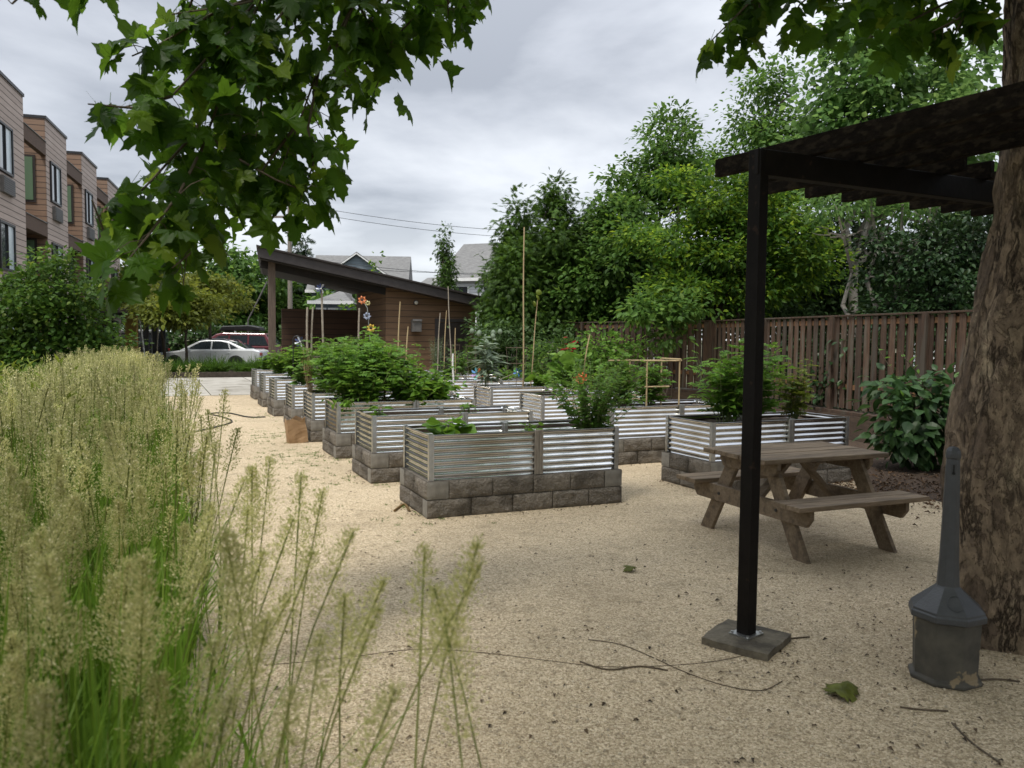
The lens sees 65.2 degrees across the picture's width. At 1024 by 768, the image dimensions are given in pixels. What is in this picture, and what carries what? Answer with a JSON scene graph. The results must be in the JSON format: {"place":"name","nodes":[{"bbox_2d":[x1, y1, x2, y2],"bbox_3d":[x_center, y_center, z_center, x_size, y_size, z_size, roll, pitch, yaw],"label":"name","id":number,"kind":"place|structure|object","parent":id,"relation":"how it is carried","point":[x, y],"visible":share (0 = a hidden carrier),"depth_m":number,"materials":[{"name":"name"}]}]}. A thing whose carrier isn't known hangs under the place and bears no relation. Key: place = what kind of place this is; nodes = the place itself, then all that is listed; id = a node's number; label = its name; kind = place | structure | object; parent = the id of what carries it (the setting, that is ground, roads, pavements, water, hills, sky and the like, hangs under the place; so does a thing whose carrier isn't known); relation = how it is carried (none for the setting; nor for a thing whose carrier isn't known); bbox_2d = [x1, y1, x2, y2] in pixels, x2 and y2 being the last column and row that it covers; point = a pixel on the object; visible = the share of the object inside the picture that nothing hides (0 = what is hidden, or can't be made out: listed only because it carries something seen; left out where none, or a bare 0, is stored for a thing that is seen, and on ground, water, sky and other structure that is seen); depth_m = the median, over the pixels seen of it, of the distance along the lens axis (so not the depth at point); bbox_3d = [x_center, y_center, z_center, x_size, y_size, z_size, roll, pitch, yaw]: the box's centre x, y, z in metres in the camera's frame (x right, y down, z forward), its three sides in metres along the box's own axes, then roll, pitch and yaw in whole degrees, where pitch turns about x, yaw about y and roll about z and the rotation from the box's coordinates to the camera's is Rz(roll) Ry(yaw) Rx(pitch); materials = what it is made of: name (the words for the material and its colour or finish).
{"place":"outdoors","nodes":[
{"label":"outdoors","id":0,"kind":"place"},
{"bbox_2d":[161,377,251,396],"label":"patio","id":1,"kind":"structure","parent":0,"point":[232,385],"depth_m":25.98,"materials":[{"name":"concrete"}]},
{"bbox_2d":[266,348,290,373],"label":"pepper plant","id":2,"kind":"object","parent":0,"point":[279,368],"visible":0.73,"depth_m":19.15,"materials":[{"name":"green plant"}]},
{"bbox_2d":[305,252,412,299],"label":"house","id":3,"kind":"structure","parent":0,"point":[394,263],"depth_m":58.35,"materials":[{"name":"grey"}]},
{"bbox_2d":[256,245,485,371],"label":"garden shed","id":4,"kind":"structure","parent":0,"point":[423,306],"depth_m":24.75,"materials":[{"name":"wood"}]},
{"bbox_2d":[435,318,467,370],"bbox_3d":[-1.895,-0.922,25.167,1.100,2.250,0.103,-1,4,-24],"label":"door","id":5,"kind":"structure","parent":4,"relation":"in","point":[442,325],"depth_m":25.12,"materials":[{"name":"wood"}]},
{"bbox_2d":[0,0,1003,340],"label":"sky","id":6,"kind":"structure","parent":0,"point":[555,84],"materials":[{"name":"grey"}]},
{"bbox_2d":[173,335,895,411],"bbox_3d":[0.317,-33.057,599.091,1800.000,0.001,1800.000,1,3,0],"label":"ground","id":7,"kind":"structure","parent":0,"point":[686,377],"depth_m":28.71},
{"bbox_2d":[0,240,151,382],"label":"vine maple","id":8,"kind":"object","parent":7,"relation":"on","point":[71,330],"visible":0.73,"depth_m":16.55,"materials":[{"name":"green plant"}]},
{"bbox_2d":[0,70,165,375],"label":"apartment building","id":9,"kind":"structure","parent":7,"relation":"on","point":[51,187],"depth_m":29.29,"materials":[{"name":"beige"}]},
{"bbox_2d":[0,120,13,177],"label":"window","id":10,"kind":"structure","parent":9,"relation":"in","point":[6,133],"depth_m":24.75,"materials":[{"name":"glass"}]},
{"bbox_2d":[0,219,16,271],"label":"window","id":11,"kind":"structure","parent":9,"relation":"in","point":[7,230],"depth_m":24.70,"materials":[{"name":"glass"}]},
{"bbox_2d":[24,154,35,201],"bbox_3d":[-18.088,-7.482,28.944,1.500,1.700,0.065,0,3,-17],"label":"window","id":12,"kind":"structure","parent":9,"relation":"in","point":[29,160],"depth_m":29.09,"materials":[{"name":"green glass"}]},
{"bbox_2d":[49,161,61,206],"bbox_3d":[-17.388,-7.595,30.476,0.090,1.490,1.520,0,3,-17],"label":"window","id":13,"kind":"structure","parent":9,"relation":"in","point":[55,171],"depth_m":30.45,"materials":[{"name":"glass"}]},
{"bbox_2d":[67,184,73,223],"bbox_3d":[-19.845,-7.832,34.671,1.500,1.700,0.065,0,3,-17],"label":"window","id":14,"kind":"structure","parent":9,"relation":"in","point":[69,186],"depth_m":34.83,"materials":[{"name":"green glass"}]},
{"bbox_2d":[84,189,93,226],"bbox_3d":[-19.138,-7.944,36.203,0.090,1.490,1.520,0,3,-17],"label":"window","id":15,"kind":"structure","parent":9,"relation":"in","point":[89,209],"depth_m":36.16,"materials":[{"name":"glass"}]},
{"bbox_2d":[119,278,236,367],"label":"street tree","id":16,"kind":"object","parent":7,"relation":"on","point":[152,294],"visible":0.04,"depth_m":35.90,"materials":[{"name":"green plant"}]},
{"bbox_2d":[125,283,244,363],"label":"street tree","id":17,"kind":"object","parent":7,"relation":"on","point":[171,319],"visible":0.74,"depth_m":32.88,"materials":[{"name":"green plant"}]},
{"bbox_2d":[121,319,281,350],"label":"street hedge","id":18,"kind":"object","parent":7,"relation":"on","point":[177,343],"visible":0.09,"depth_m":52.82,"materials":[{"name":"green plant"}]},
{"bbox_2d":[154,372,251,377],"bbox_3d":[-10.743,-0.332,31.744,10.301,0.300,0.180,-1,4,-24],"label":"edging","id":19,"kind":"object","parent":7,"relation":"on","point":[220,374],"visible":0.21,"depth_m":31.22,"materials":[{"name":"grey concrete"}]},
{"bbox_2d":[155,267,263,339],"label":"street tree","id":20,"kind":"object","parent":7,"relation":"on","point":[219,285],"visible":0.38,"depth_m":39.45,"materials":[{"name":"green plant"}]},
{"bbox_2d":[196,352,240,371],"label":"grass tuft","id":21,"kind":"object","parent":7,"relation":"on","point":[221,367],"visible":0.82,"depth_m":32.15,"materials":[{"name":"plant"}]},
{"bbox_2d":[0,344,488,767],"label":"reed grass","id":22,"kind":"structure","parent":7,"relation":"on","point":[98,645],"depth_m":2.12,"materials":[{"name":"plant"}]},
{"bbox_2d":[181,240,311,332],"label":"street tree","id":23,"kind":"object","parent":7,"relation":"on","point":[239,269],"visible":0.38,"depth_m":57.89,"materials":[{"name":"green plant"}]},
{"bbox_2d":[276,231,315,338],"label":"conifer tree","id":24,"kind":"object","parent":7,"relation":"on","point":[303,252],"visible":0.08,"depth_m":62.96,"materials":[{"name":"green plant"}]},
{"bbox_2d":[307,291,356,309],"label":"house","id":25,"kind":"structure","parent":7,"relation":"on","point":[333,301],"depth_m":47.84,"materials":[{"name":"white"}]},
{"bbox_2d":[429,221,462,291],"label":"cypress tree","id":26,"kind":"object","parent":7,"relation":"on","point":[447,274],"visible":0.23,"depth_m":43.59,"materials":[{"name":"green plant"}]},
{"bbox_2d":[433,243,497,334],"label":"house","id":27,"kind":"structure","parent":7,"relation":"on","point":[468,262],"depth_m":54.04,"materials":[{"name":"white"}]},
{"bbox_2d":[457,284,497,373],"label":"cypress shrub","id":28,"kind":"object","parent":7,"relation":"on","point":[481,315],"visible":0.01,"depth_m":24.39,"materials":[{"name":"green plant"}]},
{"bbox_2d":[459,183,544,369],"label":"cypress tree","id":29,"kind":"object","parent":7,"relation":"on","point":[516,227],"visible":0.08,"depth_m":24.04,"materials":[{"name":"green plant"}]},
{"bbox_2d":[466,229,557,377],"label":"cypress tree","id":30,"kind":"object","parent":7,"relation":"on","point":[505,295],"visible":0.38,"depth_m":22.18,"materials":[{"name":"green plant"}]},
{"bbox_2d":[520,166,606,372],"bbox_3d":[1.283,-2.964,23.218,3.481,6.892,3.846,-2,4,-42],"label":"cypress tree","id":31,"kind":"object","parent":7,"relation":"on","point":[562,242],"visible":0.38,"depth_m":22.79,"materials":[{"name":"green plant"}]},
{"bbox_2d":[570,189,626,376],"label":"cypress tree","id":32,"kind":"object","parent":7,"relation":"on","point":[588,205],"visible":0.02,"depth_m":24.56,"materials":[{"name":"green plant"}]},
{"bbox_2d":[539,182,702,364],"bbox_3d":[3.370,-2.686,22.830,5.259,6.251,3.816,1,3,0],"label":"broadleaf tree","id":33,"kind":"object","parent":7,"relation":"on","point":[620,267],"visible":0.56,"depth_m":22.27,"materials":[{"name":"green plant"}]},
{"bbox_2d":[588,96,727,367],"bbox_3d":[4.391,-4.000,23.649,4.397,8.817,3.308,1,3,0],"label":"broadleaf tree","id":34,"kind":"object","parent":7,"relation":"on","point":[662,150],"visible":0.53,"depth_m":23.34,"materials":[{"name":"green plant"}]},
{"bbox_2d":[613,281,723,399],"bbox_3d":[3.425,-0.753,17.636,2.443,2.998,1.527,1,3,12],"label":"overhanging shrub","id":35,"kind":"object","parent":7,"relation":"on","point":[660,317],"visible":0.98,"depth_m":17.47,"materials":[{"name":"green plant"}]},
{"bbox_2d":[681,41,829,242],"bbox_3d":[8.209,-5.219,25.620,5.574,11.110,4.752,1,3,0],"label":"broadleaf tree","id":36,"kind":"object","parent":7,"relation":"on","point":[759,131],"visible":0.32,"depth_m":25.20,"materials":[{"name":"green plant"}]},
{"bbox_2d":[693,325,847,398],"bbox_3d":[6.875,-0.494,20.590,4.514,2.259,2.156,1,3,0],"label":"shaded shrub","id":37,"kind":"object","parent":7,"relation":"on","point":[769,349],"visible":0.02,"depth_m":20.32,"materials":[{"name":"green plant"}]},
{"bbox_2d":[699,206,920,376],"bbox_3d":[8.445,-2.246,22.350,6.992,5.552,4.528,1,3,0],"label":"broadleaf tree","id":38,"kind":"object","parent":7,"relation":"on","point":[829,305],"visible":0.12,"depth_m":21.66,"materials":[{"name":"green plant"}]},
{"bbox_2d":[768,326,915,410],"bbox_3d":[7.093,-0.227,16.823,4.376,2.539,2.146,1,3,0],"label":"shaded shrub","id":39,"kind":"object","parent":7,"relation":"on","point":[818,363],"visible":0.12,"depth_m":16.75,"materials":[{"name":"green plant"}]},
{"bbox_2d":[748,9,1002,405],"bbox_3d":[9.795,-4.581,20.782,7.370,10.416,4.784,1,3,0],"label":"linden tree","id":40,"kind":"object","parent":7,"relation":"on","point":[848,98],"visible":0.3,"depth_m":20.14,"materials":[{"name":"green plant"}]},
{"bbox_2d":[784,190,967,412],"bbox_3d":[7.357,-2.084,16.045,4.040,5.953,2.442,1,3,0],"label":"crape myrtle","id":41,"kind":"object","parent":7,"relation":"on","point":[823,218],"visible":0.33,"depth_m":16.07,"materials":[{"name":"green plant"}]},
{"bbox_2d":[794,302,972,415],"bbox_3d":[7.340,-0.254,14.265,4.406,2.571,1.954,1,3,0],"label":"shaded shrub","id":42,"kind":"object","parent":7,"relation":"on","point":[839,383],"visible":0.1,"depth_m":14.20,"materials":[{"name":"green plant"}]},
{"bbox_2d":[830,208,993,356],"bbox_3d":[8.775,-1.461,15.525,4.653,4.786,3.176,0,3,-15],"label":"holly bush","id":43,"kind":"object","parent":7,"relation":"on","point":[953,279],"visible":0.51,"depth_m":15.19,"materials":[{"name":"green plant"}]},
{"bbox_2d":[840,211,990,351],"bbox_3d":[13.094,-2.893,23.715,7.743,6.746,3.923,1,3,0],"label":"broadleaf tree","id":44,"kind":"object","parent":7,"relation":"on","point":[934,236],"visible":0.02,"depth_m":23.27,"materials":[{"name":"green plant"}]},
{"bbox_2d":[522,372,556,386],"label":"squash plant","id":45,"kind":"object","parent":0,"point":[530,377],"visible":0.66,"depth_m":15.31,"materials":[{"name":"green plant"}]},
{"bbox_2d":[159,395,1023,767],"bbox_3d":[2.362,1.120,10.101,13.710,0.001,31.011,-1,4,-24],"label":"gravel yard","id":46,"kind":"structure","parent":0,"point":[517,629],"depth_m":4.54,"materials":[{"name":"beige gravel"}]},
{"bbox_2d":[0,359,161,465],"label":"shrub","id":47,"kind":"object","parent":46,"relation":"on","point":[32,385],"visible":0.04,"depth_m":6.95,"materials":[{"name":"green plant"}]},
{"bbox_2d":[250,369,273,398],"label":"raised bed","id":48,"kind":"object","parent":46,"relation":"on","point":[254,387],"visible":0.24,"depth_m":20.95,"materials":[{"name":"metal"}]},
{"bbox_2d":[257,372,319,406],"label":"raised bed","id":49,"kind":"object","parent":46,"relation":"on","point":[263,393],"visible":0.19,"depth_m":18.80,"materials":[{"name":"metal"}]},
{"bbox_2d":[267,377,314,415],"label":"raised bed","id":50,"kind":"object","parent":46,"relation":"on","point":[275,401],"visible":0.23,"depth_m":16.65,"materials":[{"name":"metal"}]},
{"bbox_2d":[274,343,319,376],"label":"potato plant","id":51,"kind":"object","parent":50,"relation":"on","point":[289,355],"visible":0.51,"depth_m":17.04,"materials":[{"name":"green plant"}]},
{"bbox_2d":[284,416,307,443],"bbox_3d":[-3.388,0.716,12.566,0.329,0.414,0.198,-9,10,-27],"label":"paper bag","id":52,"kind":"object","parent":46,"relation":"on","point":[295,429],"visible":0.98,"depth_m":12.49,"materials":[{"name":"paper"}]},
{"bbox_2d":[283,382,322,420],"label":"raised bed","id":53,"kind":"object","parent":46,"relation":"on","point":[293,406],"visible":0.24,"depth_m":14.66,"materials":[{"name":"metal"}]},
{"bbox_2d":[287,359,316,384],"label":"broccoli plant","id":54,"kind":"object","parent":53,"relation":"on","point":[299,377],"visible":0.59,"depth_m":14.94,"materials":[{"name":"green plant"}]},
{"bbox_2d":[301,388,391,441],"bbox_3d":[-2.407,0.487,13.450,2.126,0.780,0.964,-1,4,-24],"label":"raised bed","id":55,"kind":"object","parent":46,"relation":"on","point":[313,410],"visible":0.17,"depth_m":12.70,"materials":[{"name":"metal"}]},
{"bbox_2d":[294,336,354,392],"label":"tomato plant","id":56,"kind":"object","parent":55,"relation":"on","point":[317,362],"visible":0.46,"depth_m":13.04,"materials":[{"name":"green plant"}]},
{"bbox_2d":[212,411,494,541],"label":"weeds","id":57,"kind":"object","parent":46,"relation":"on","point":[313,465],"visible":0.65,"depth_m":10.67,"materials":[{"name":"plant"}]},
{"bbox_2d":[322,395,474,458],"bbox_3d":[-1.643,0.592,11.757,2.126,0.780,0.963,-1,4,-24],"label":"raised bed","id":58,"kind":"object","parent":46,"relation":"on","point":[338,440],"visible":0.34,"depth_m":11.17,"materials":[{"name":"metal"}]},
{"bbox_2d":[296,339,392,401],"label":"tomato plant","id":59,"kind":"object","parent":58,"relation":"on","point":[329,383],"visible":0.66,"depth_m":11.35,"materials":[{"name":"green plant"}]},
{"bbox_2d":[327,337,399,401],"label":"tomato plant","id":60,"kind":"object","parent":58,"relation":"on","point":[385,357],"visible":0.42,"depth_m":11.60,"materials":[{"name":"green plant"}]},
{"bbox_2d":[331,347,405,402],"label":"tomato plant","id":61,"kind":"object","parent":58,"relation":"on","point":[367,392],"visible":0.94,"depth_m":11.17,"materials":[{"name":"green plant"}]},
{"bbox_2d":[377,358,421,400],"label":"bean plant","id":62,"kind":"object","parent":58,"relation":"on","point":[395,390],"visible":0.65,"depth_m":11.56,"materials":[{"name":"green plant"}]},
{"bbox_2d":[376,344,424,391],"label":"tomato plant","id":63,"kind":"object","parent":58,"relation":"on","point":[398,357],"visible":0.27,"depth_m":13.53,"materials":[{"name":"green plant"}]},
{"bbox_2d":[394,370,450,404],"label":"bean plant","id":64,"kind":"object","parent":58,"relation":"on","point":[416,392],"visible":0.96,"depth_m":11.41,"materials":[{"name":"green plant"}]},
{"bbox_2d":[418,369,467,402],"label":"bean plant","id":65,"kind":"object","parent":58,"relation":"on","point":[442,392],"visible":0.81,"depth_m":11.67,"materials":[{"name":"green plant"}]},
{"bbox_2d":[352,405,532,482],"bbox_3d":[-0.845,0.705,9.941,2.126,0.780,0.963,-1,4,-24],"label":"raised bed","id":66,"kind":"object","parent":46,"relation":"on","point":[377,451],"visible":0.46,"depth_m":9.38,"materials":[{"name":"metal"}]},
{"bbox_2d":[444,378,533,398],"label":"raised bed","id":67,"kind":"object","parent":46,"relation":"on","point":[466,392],"visible":0.12,"depth_m":16.68,"materials":[{"name":"metal"}]},
{"bbox_2d":[268,649,742,666],"bbox_3d":[0.037,1.438,4.195,2.602,0.004,0.243,1,3,0],"label":"loose wire","id":68,"kind":"object","parent":46,"relation":"on","point":[521,657],"visible":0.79,"depth_m":4.18,"materials":[{"name":"brown plant"}]},
{"bbox_2d":[399,419,621,518],"bbox_3d":[-0.009,0.815,8.196,2.126,0.780,0.963,-1,4,-24],"label":"raised bed","id":69,"kind":"object","parent":46,"relation":"on","point":[499,467],"visible":0.98,"depth_m":7.79,"materials":[{"name":"metal"}]},
{"bbox_2d":[422,416,476,434],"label":"squash plant","id":70,"kind":"object","parent":69,"relation":"on","point":[435,425],"visible":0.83,"depth_m":7.87,"materials":[{"name":"green plant"}]},
{"bbox_2d":[532,357,668,428],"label":"mint plant","id":71,"kind":"object","parent":69,"relation":"on","point":[594,418],"visible":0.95,"depth_m":8.33,"materials":[{"name":"green plant"}]},
{"bbox_2d":[8,0,1023,655],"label":"plane tree","id":72,"kind":"object","parent":46,"relation":"on","point":[202,184],"visible":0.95,"depth_m":4.16,"materials":[{"name":"green plant"}]},
{"bbox_2d":[439,312,596,377],"bbox_3d":[-0.001,-0.691,21.222,4.384,2.419,2.150,1,3,0],"label":"twiggy shrub","id":73,"kind":"object","parent":46,"relation":"on","point":[515,341],"visible":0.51,"depth_m":21.08,"materials":[{"name":"green plant"}]},
{"bbox_2d":[473,383,587,407],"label":"raised bed","id":74,"kind":"object","parent":46,"relation":"on","point":[498,394],"visible":0.26,"depth_m":14.77,"materials":[{"name":"metal"}]},
{"bbox_2d":[464,328,508,388],"bbox_3d":[-0.450,-0.451,14.878,0.813,1.171,0.883,2,4,29],"label":"artichoke","id":75,"kind":"object","parent":74,"relation":"on","point":[487,354],"visible":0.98,"depth_m":14.85,"materials":[{"name":"plant"}]},
{"bbox_2d":[507,330,615,389],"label":"twiggy shrub","id":76,"kind":"object","parent":46,"relation":"on","point":[541,366],"visible":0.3,"depth_m":19.39,"materials":[{"name":"green plant"}]},
{"bbox_2d":[519,390,643,420],"bbox_3d":[1.224,0.525,13.399,2.126,0.780,0.964,-1,4,-24],"label":"raised bed","id":77,"kind":"object","parent":46,"relation":"on","point":[542,406],"visible":0.15,"depth_m":12.78,"materials":[{"name":"metal"}]},
{"bbox_2d":[546,340,586,393],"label":"cup plant","id":78,"kind":"object","parent":77,"relation":"on","point":[567,356],"visible":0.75,"depth_m":13.16,"materials":[{"name":"green plant"}]},
{"bbox_2d":[547,317,662,390],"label":"twiggy shrub","id":79,"kind":"object","parent":46,"relation":"on","point":[613,353],"visible":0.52,"depth_m":18.75,"materials":[{"name":"green plant"}]},
{"bbox_2d":[541,320,709,399],"bbox_3d":[2.634,-0.534,21.154,0.290,2.227,6.451,-2,4,-40],"label":"board fence","id":80,"kind":"object","parent":46,"relation":"on","point":[702,330],"visible":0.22,"depth_m":19.45,"materials":[{"name":"brown wood"}]},
{"bbox_2d":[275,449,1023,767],"bbox_3d":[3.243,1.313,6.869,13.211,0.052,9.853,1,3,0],"label":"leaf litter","id":81,"kind":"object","parent":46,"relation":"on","point":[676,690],"visible":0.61,"depth_m":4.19,"materials":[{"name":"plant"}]},
{"bbox_2d":[580,399,719,464],"bbox_3d":[2.064,0.649,11.402,2.126,0.780,0.964,-1,4,-24],"label":"raised bed","id":82,"kind":"object","parent":46,"relation":"on","point":[642,428],"visible":0.31,"depth_m":10.82,"materials":[{"name":"metal"}]},
{"bbox_2d":[591,352,648,406],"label":"tomato plant","id":83,"kind":"object","parent":82,"relation":"on","point":[625,388],"visible":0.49,"depth_m":11.18,"materials":[{"name":"green plant"}]},
{"bbox_2d":[608,358,681,406],"bbox_3d":[1.867,-0.005,11.262,0.920,0.721,0.500,-1,4,-24],"label":"cane trellis","id":84,"kind":"object","parent":82,"relation":"on","point":[671,359],"visible":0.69,"depth_m":11.21,"materials":[{"name":"brown wood"}]},
{"bbox_2d":[633,356,675,405],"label":"tomato plant","id":85,"kind":"object","parent":82,"relation":"on","point":[654,379],"visible":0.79,"depth_m":11.32,"materials":[{"name":"green plant"}]},
{"bbox_2d":[592,161,867,365],"bbox_3d":[5.366,-2.415,19.473,6.325,6.157,4.795,-1,4,-22],"label":"hornbeam tree","id":86,"kind":"object","parent":46,"relation":"on","point":[719,275],"visible":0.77,"depth_m":18.85,"materials":[{"name":"green plant"}]},
{"bbox_2d":[661,411,850,489],"bbox_3d":[2.922,0.765,9.535,2.126,0.780,0.964,-1,4,-24],"label":"raised bed","id":87,"kind":"object","parent":46,"relation":"on","point":[688,438],"visible":0.54,"depth_m":9.23,"materials":[{"name":"metal"}]},
{"bbox_2d":[682,344,770,422],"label":"tomato plant","id":88,"kind":"object","parent":87,"relation":"on","point":[719,405],"visible":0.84,"depth_m":9.21,"materials":[{"name":"green plant"}]},
{"bbox_2d":[702,355,782,421],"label":"tomato plant","id":89,"kind":"object","parent":87,"relation":"on","point":[740,413],"visible":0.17,"depth_m":9.39,"materials":[{"name":"green plant"}]},
{"bbox_2d":[727,338,795,414],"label":"tomato plant","id":90,"kind":"object","parent":87,"relation":"on","point":[769,403],"visible":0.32,"depth_m":9.32,"materials":[{"name":"green plant"}]},
{"bbox_2d":[773,358,817,418],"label":"tansy plant","id":91,"kind":"object","parent":87,"relation":"on","point":[791,406],"visible":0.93,"depth_m":9.72,"materials":[{"name":"green plant"}]},
{"bbox_2d":[676,441,929,563],"bbox_3d":[2.391,0.939,6.784,1.311,0.765,1.567,-1,4,-22],"label":"picnic table","id":92,"kind":"object","parent":46,"relation":"on","point":[793,510],"visible":0.93,"depth_m":6.56,"materials":[{"name":"brown wood"}]},
{"bbox_2d":[707,310,972,455],"bbox_3d":[6.485,0.097,10.917,0.290,2.227,15.905,0,3,-13],"label":"board fence","id":93,"kind":"object","parent":46,"relation":"on","point":[925,321],"visible":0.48,"depth_m":13.56,"materials":[{"name":"brown wood"}]},
{"bbox_2d":[822,681,859,702],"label":"fallen leaf","id":94,"kind":"object","parent":46,"relation":"on","point":[847,690],"visible":0.98,"depth_m":3.78,"materials":[{"name":"plant"}]},
{"bbox_2d":[701,81,1023,661],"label":"pergola","id":95,"kind":"object","parent":46,"relation":"on","point":[916,158],"visible":0.95,"depth_m":4.37,"materials":[{"name":"brown metal"}]},
{"bbox_2d":[845,440,941,501],"bbox_3d":[5.149,1.058,11.556,4.369,0.001,12.887,-1,4,-24],"label":"mulch bed","id":96,"kind":"object","parent":46,"relation":"on","point":[917,472],"depth_m":10.03,"materials":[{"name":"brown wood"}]},
{"bbox_2d":[832,466,941,525],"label":"dead leaves","id":97,"kind":"object","parent":96,"relation":"on","point":[924,482],"visible":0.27,"depth_m":9.28,"materials":[{"name":"brown plant"}]},
{"bbox_2d":[846,342,958,471],"bbox_3d":[5.467,0.416,10.550,1.905,1.910,1.377,1,3,0],"label":"shrub","id":98,"kind":"object","parent":96,"relation":"on","point":[917,438],"visible":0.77,"depth_m":10.36,"materials":[{"name":"green plant"}]},
{"bbox_2d":[908,446,986,690],"bbox_3d":[2.175,0.889,3.984,0.333,1.165,0.333,2,4,21],"label":"cigarette receptacle","id":99,"kind":"object","parent":46,"relation":"on","point":[949,615],"visible":1,"depth_m":3.92,"materials":[{"name":"grey plastic"}]},
{"label":"street","id":100,"kind":"structure","parent":0,"visible":0},
{"bbox_2d":[121,330,169,358],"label":"parked jeep","id":101,"kind":"object","parent":100,"relation":"on","point":[159,344],"visible":0.03,"depth_m":46.92,"materials":[{"name":"black paint"}]},
{"bbox_2d":[154,340,267,366],"bbox_3d":[-14.645,-1.421,39.191,5.090,1.482,2.060,0,3,-2],"label":"parked car","id":102,"kind":"object","parent":100,"relation":"on","point":[230,349],"visible":0.41,"depth_m":38.37,"materials":[{"name":"silver metal"}]},
{"bbox_2d":[212,325,281,356],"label":"parked minivan","id":103,"kind":"object","parent":100,"relation":"on","point":[254,338],"visible":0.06,"depth_m":43.37,"materials":[{"name":"red paint"}]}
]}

